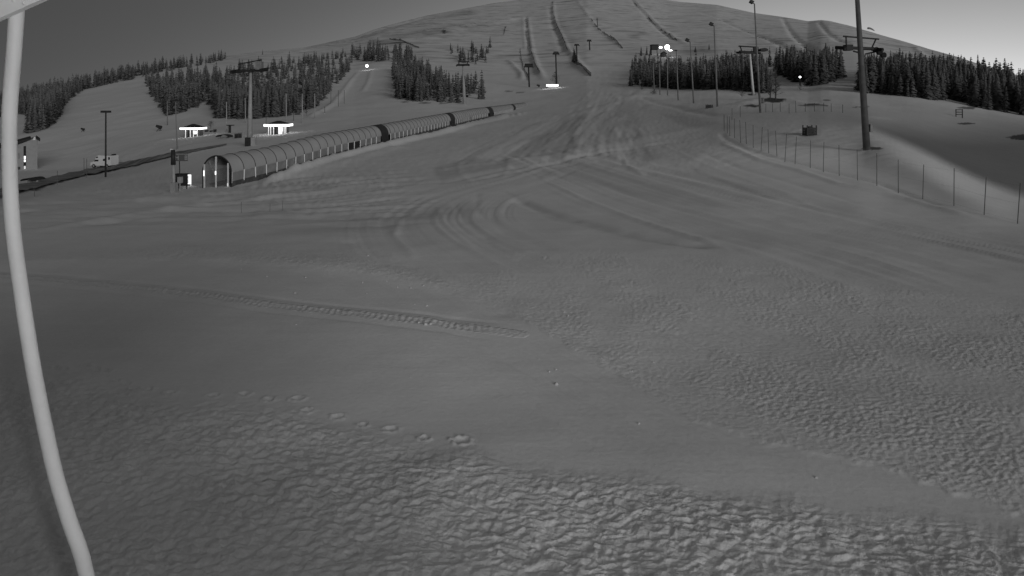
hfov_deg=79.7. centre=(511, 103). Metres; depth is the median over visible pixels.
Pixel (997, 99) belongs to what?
spruce tree
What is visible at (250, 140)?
lift tower
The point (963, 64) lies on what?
spruce tree
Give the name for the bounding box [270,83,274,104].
spruce tree
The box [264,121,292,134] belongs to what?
kiosk
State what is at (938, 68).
spruce tree
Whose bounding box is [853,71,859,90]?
spruce tree
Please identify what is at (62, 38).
sky
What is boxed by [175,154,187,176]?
lettered sign
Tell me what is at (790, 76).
spruce tree
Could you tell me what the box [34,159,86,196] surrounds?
marker pole
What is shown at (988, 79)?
spruce tree
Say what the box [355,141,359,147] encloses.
window
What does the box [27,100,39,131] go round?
spruce tree
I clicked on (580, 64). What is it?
snow fence
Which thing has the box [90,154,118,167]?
camper van
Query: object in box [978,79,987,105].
spruce tree
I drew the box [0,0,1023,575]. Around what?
snow ground
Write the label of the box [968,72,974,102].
spruce tree
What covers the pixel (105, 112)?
lamp post
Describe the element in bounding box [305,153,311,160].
window
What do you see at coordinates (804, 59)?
spruce tree
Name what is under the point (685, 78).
spruce tree
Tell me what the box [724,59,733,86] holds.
spruce tree
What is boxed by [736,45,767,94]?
lift tower
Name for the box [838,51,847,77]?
spruce tree
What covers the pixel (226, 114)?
lamp post
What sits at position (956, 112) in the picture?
ladder frame
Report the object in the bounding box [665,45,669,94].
lamp post
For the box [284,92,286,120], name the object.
lamp post
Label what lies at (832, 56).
spruce tree
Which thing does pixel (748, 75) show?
spruce tree
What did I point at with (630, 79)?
spruce tree
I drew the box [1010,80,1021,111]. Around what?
spruce tree
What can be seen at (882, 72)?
spruce tree
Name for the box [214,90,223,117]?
spruce tree
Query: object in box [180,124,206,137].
kiosk
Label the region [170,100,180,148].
lamp post
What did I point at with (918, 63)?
spruce tree
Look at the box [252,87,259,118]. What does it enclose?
spruce tree
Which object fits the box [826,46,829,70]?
spruce tree
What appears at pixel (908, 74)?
spruce tree
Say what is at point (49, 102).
spruce tree
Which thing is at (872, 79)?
spruce tree
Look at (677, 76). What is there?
lamp post
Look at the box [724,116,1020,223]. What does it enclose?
net fence
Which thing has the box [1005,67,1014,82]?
spruce tree
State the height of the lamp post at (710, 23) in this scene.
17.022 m
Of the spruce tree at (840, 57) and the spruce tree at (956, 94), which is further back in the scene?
the spruce tree at (840, 57)
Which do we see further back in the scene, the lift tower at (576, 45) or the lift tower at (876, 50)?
the lift tower at (576, 45)
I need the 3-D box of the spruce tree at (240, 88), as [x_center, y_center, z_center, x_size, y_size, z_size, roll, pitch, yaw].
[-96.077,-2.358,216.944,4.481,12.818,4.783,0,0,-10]
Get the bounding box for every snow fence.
[389,38,418,47]
[572,61,590,75]
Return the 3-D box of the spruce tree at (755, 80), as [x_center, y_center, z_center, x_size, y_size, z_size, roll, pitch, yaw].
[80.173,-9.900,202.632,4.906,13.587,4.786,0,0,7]
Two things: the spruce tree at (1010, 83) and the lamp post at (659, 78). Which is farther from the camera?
the lamp post at (659, 78)
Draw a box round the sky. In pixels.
[0,0,1023,93]
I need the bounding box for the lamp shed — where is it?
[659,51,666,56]
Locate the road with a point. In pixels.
(49, 180)
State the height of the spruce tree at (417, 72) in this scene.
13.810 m
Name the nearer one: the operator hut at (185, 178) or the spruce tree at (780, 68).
the operator hut at (185, 178)
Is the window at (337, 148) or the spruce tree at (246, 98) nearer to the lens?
the window at (337, 148)
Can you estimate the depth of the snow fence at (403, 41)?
749.26 m
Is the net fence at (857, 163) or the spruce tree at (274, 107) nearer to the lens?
the net fence at (857, 163)
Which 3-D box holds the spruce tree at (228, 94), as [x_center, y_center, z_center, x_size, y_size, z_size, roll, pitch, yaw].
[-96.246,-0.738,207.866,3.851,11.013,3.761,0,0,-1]
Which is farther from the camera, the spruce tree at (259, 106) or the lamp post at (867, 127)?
the spruce tree at (259, 106)
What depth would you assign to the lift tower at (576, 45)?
486.79 m
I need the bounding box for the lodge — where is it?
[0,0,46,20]
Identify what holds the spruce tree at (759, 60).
on the snow ground
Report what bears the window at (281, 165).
in the conveyor tunnel
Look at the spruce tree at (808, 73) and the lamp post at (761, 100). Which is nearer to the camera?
the lamp post at (761, 100)
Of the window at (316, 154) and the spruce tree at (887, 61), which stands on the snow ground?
the spruce tree at (887, 61)
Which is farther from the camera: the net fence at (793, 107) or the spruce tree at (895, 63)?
the spruce tree at (895, 63)
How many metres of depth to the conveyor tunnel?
70.99 m
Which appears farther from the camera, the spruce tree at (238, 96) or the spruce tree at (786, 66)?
the spruce tree at (786, 66)
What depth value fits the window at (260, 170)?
59.52 m
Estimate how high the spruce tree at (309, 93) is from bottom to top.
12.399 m
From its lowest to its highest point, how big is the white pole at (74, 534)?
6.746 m
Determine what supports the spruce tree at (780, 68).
on the snow ground
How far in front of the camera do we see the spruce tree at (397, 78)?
253.27 m
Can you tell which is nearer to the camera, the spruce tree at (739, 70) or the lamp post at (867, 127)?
the lamp post at (867, 127)
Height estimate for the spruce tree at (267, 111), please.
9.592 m
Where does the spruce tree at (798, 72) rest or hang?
on the snow ground
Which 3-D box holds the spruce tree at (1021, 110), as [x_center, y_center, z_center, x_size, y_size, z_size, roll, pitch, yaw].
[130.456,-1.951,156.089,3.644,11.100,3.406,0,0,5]
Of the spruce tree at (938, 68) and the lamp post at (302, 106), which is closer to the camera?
the lamp post at (302, 106)
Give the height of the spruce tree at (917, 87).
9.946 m
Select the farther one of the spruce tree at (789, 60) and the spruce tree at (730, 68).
the spruce tree at (789, 60)
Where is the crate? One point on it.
(809, 131)
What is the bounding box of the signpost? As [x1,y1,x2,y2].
[170,149,177,192]
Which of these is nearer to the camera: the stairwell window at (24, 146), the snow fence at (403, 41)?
the stairwell window at (24, 146)
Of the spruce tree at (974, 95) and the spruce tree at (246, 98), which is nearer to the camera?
the spruce tree at (974, 95)
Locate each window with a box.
[24,146,25,168]
[232,170,242,180]
[245,168,254,177]
[256,165,265,175]
[267,163,275,172]
[277,160,285,169]
[287,158,294,166]
[296,155,303,163]
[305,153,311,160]
[313,150,319,158]
[321,148,326,156]
[328,147,333,153]
[335,145,340,151]
[342,143,347,150]
[349,142,353,148]
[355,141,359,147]
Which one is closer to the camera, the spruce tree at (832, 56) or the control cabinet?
the control cabinet
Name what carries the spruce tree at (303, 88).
on the snow ground
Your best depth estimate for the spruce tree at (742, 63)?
222.17 m
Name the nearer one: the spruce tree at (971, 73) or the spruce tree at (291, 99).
the spruce tree at (971, 73)
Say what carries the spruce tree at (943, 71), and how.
on the snow ground
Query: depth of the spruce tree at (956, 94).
175.69 m
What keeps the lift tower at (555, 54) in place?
on the snow ground
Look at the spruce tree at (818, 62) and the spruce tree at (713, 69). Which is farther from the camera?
the spruce tree at (713, 69)
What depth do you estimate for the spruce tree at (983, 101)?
167.04 m
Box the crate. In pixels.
[802,125,816,135]
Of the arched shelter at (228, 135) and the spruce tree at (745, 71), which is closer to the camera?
the arched shelter at (228, 135)
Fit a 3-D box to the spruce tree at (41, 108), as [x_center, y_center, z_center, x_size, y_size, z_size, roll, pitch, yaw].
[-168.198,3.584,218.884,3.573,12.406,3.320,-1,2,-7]
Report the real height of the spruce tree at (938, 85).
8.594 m
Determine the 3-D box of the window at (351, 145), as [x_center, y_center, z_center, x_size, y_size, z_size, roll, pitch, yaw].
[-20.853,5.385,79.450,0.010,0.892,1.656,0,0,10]
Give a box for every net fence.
[724,101,842,127]
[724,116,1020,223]
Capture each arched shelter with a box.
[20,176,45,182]
[216,134,232,138]
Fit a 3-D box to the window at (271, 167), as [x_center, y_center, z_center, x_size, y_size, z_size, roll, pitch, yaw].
[-24.071,6.378,61.373,0.010,0.886,1.656,0,0,10]
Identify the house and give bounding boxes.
[0,135,39,169]
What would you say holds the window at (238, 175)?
in the conveyor tunnel
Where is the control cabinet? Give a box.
[177,177,182,191]
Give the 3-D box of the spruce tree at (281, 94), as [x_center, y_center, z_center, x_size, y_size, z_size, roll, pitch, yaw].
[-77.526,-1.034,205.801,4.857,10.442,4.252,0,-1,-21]
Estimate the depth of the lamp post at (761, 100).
93.32 m
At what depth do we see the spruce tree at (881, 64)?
186.17 m
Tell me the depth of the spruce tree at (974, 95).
165.17 m
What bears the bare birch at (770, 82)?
on the snow ground
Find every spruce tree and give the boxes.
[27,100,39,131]
[38,97,46,128]
[47,95,56,122]
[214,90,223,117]
[225,86,230,115]
[234,87,240,110]
[239,80,242,95]
[243,87,247,111]
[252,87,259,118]
[256,90,263,118]
[264,90,271,116]
[268,87,281,116]
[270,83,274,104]
[279,86,283,102]
[290,84,293,112]
[301,80,305,107]
[305,78,316,107]
[311,79,317,105]
[394,69,400,96]
[413,73,419,92]
[415,67,419,90]
[477,86,481,98]
[481,83,484,98]
[572,49,575,61]
[628,69,632,85]
[683,63,687,88]
[693,59,700,88]
[710,60,714,83]
[713,59,721,88]
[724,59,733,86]
[732,55,741,90]
[737,60,742,88]
[741,53,744,74]
[741,60,747,89]
[745,61,750,85]
[747,61,753,90]
[748,54,759,91]
[758,54,761,77]
[760,62,765,90]
[776,46,783,75]
[782,49,789,77]
[786,47,792,78]
[789,50,796,79]
[792,52,804,81]
[802,52,805,78]
[803,52,813,85]
[809,53,819,85]
[809,56,819,84]
[819,51,828,84]
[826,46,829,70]
[828,47,836,77]
[837,50,844,78]
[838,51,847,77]
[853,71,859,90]
[865,65,870,93]
[867,53,880,93]
[877,65,885,93]
[878,60,884,82]
[884,55,897,90]
[884,57,889,77]
[893,57,898,77]
[897,57,903,89]
[900,53,907,85]
[900,63,916,95]
[912,63,915,90]
[914,64,921,97]
[916,61,921,82]
[919,58,925,97]
[921,62,936,99]
[930,67,940,99]
[935,72,941,99]
[936,62,940,75]
[939,71,946,99]
[942,63,948,98]
[949,71,962,101]
[961,57,966,73]
[963,65,966,81]
[967,69,974,99]
[967,74,981,107]
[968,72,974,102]
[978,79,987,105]
[980,75,987,106]
[986,71,991,99]
[987,74,1005,110]
[999,73,1005,92]
[1002,70,1015,110]
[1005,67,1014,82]
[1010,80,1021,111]
[1018,76,1023,115]
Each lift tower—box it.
[230,59,268,145]
[456,61,469,103]
[524,64,532,86]
[553,52,558,83]
[574,44,579,61]
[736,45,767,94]
[835,35,886,57]
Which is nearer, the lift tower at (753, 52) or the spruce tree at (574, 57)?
the lift tower at (753, 52)
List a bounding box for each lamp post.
[100,111,110,176]
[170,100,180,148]
[224,101,226,130]
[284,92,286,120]
[300,92,302,122]
[651,62,654,90]
[658,62,659,94]
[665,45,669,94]
[674,50,678,99]
[685,38,693,102]
[709,22,717,106]
[749,0,763,112]
[855,0,872,150]
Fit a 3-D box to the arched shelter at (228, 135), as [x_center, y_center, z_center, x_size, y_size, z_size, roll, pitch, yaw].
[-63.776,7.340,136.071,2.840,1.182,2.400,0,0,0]
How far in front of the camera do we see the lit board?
58.09 m
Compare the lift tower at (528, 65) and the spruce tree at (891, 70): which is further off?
the lift tower at (528, 65)
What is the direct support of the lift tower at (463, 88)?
on the snow ground
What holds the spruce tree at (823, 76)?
on the snow ground
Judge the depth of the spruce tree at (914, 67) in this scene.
173.18 m
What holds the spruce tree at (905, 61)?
on the snow ground
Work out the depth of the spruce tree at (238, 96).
203.04 m
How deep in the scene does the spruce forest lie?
278.15 m
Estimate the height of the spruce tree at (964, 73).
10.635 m
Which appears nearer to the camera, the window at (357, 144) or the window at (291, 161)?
the window at (291, 161)
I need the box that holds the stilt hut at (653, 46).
[650,44,658,54]
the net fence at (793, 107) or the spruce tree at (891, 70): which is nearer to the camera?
the net fence at (793, 107)
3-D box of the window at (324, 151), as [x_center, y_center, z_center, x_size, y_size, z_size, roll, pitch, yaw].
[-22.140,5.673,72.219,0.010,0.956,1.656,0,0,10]
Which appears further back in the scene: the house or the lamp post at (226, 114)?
the lamp post at (226, 114)
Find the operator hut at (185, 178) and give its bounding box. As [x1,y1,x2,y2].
[175,173,188,188]
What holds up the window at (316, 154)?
in the conveyor tunnel
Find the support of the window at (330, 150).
in the conveyor tunnel
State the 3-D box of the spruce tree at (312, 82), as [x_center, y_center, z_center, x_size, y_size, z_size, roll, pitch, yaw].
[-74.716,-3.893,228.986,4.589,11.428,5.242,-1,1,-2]
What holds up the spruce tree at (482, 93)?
on the snow ground
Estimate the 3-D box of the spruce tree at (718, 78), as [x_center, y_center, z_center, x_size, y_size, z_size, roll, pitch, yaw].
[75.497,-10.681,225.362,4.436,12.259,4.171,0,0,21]
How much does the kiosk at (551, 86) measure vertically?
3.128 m
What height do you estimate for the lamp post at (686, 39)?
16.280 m
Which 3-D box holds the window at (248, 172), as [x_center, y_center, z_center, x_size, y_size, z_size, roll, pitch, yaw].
[-24.714,6.479,57.757,0.010,0.886,1.656,0,0,10]
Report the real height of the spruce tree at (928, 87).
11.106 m
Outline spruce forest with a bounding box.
[0,37,1021,132]
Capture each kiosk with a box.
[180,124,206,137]
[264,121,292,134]
[546,84,557,88]
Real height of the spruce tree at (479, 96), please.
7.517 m
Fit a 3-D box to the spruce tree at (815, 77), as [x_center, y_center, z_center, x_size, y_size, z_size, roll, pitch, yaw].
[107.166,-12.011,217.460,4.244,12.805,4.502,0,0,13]
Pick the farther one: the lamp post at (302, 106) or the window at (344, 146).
the lamp post at (302, 106)
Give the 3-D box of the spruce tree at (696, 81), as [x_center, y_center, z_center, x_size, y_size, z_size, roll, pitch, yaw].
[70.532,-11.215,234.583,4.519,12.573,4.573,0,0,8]
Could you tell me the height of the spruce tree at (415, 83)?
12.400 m
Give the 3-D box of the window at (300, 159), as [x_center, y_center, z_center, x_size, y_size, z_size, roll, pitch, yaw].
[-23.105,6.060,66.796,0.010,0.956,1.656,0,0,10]
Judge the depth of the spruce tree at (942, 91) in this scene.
171.05 m
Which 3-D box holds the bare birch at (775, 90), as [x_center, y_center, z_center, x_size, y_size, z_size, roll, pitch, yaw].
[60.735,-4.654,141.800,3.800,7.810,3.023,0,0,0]
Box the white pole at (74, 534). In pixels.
[1,11,94,575]
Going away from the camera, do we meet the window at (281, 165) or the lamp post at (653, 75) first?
the window at (281, 165)
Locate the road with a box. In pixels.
[0,143,226,195]
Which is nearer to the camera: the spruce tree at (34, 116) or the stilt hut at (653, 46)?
the spruce tree at (34, 116)
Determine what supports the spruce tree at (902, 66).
on the snow ground
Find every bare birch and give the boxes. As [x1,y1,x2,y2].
[766,71,773,98]
[769,73,784,99]
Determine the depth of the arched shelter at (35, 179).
77.51 m
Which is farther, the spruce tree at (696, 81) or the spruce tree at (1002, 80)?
the spruce tree at (696, 81)
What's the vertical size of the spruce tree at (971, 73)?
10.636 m
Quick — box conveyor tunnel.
[202,103,527,187]
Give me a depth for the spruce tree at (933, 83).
169.16 m
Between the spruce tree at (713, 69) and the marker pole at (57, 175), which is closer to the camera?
the marker pole at (57, 175)
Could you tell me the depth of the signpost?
51.71 m
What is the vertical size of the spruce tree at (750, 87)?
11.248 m
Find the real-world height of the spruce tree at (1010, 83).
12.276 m
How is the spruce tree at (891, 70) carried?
on the snow ground
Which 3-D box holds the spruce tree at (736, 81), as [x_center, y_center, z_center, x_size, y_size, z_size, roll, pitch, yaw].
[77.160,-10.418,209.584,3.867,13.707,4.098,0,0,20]
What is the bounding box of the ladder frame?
[955,109,962,117]
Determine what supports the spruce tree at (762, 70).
on the snow ground
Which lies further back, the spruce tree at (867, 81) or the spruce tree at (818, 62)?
the spruce tree at (818, 62)
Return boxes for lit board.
[186,171,190,185]
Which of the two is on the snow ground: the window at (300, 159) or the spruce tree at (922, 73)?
the spruce tree at (922, 73)

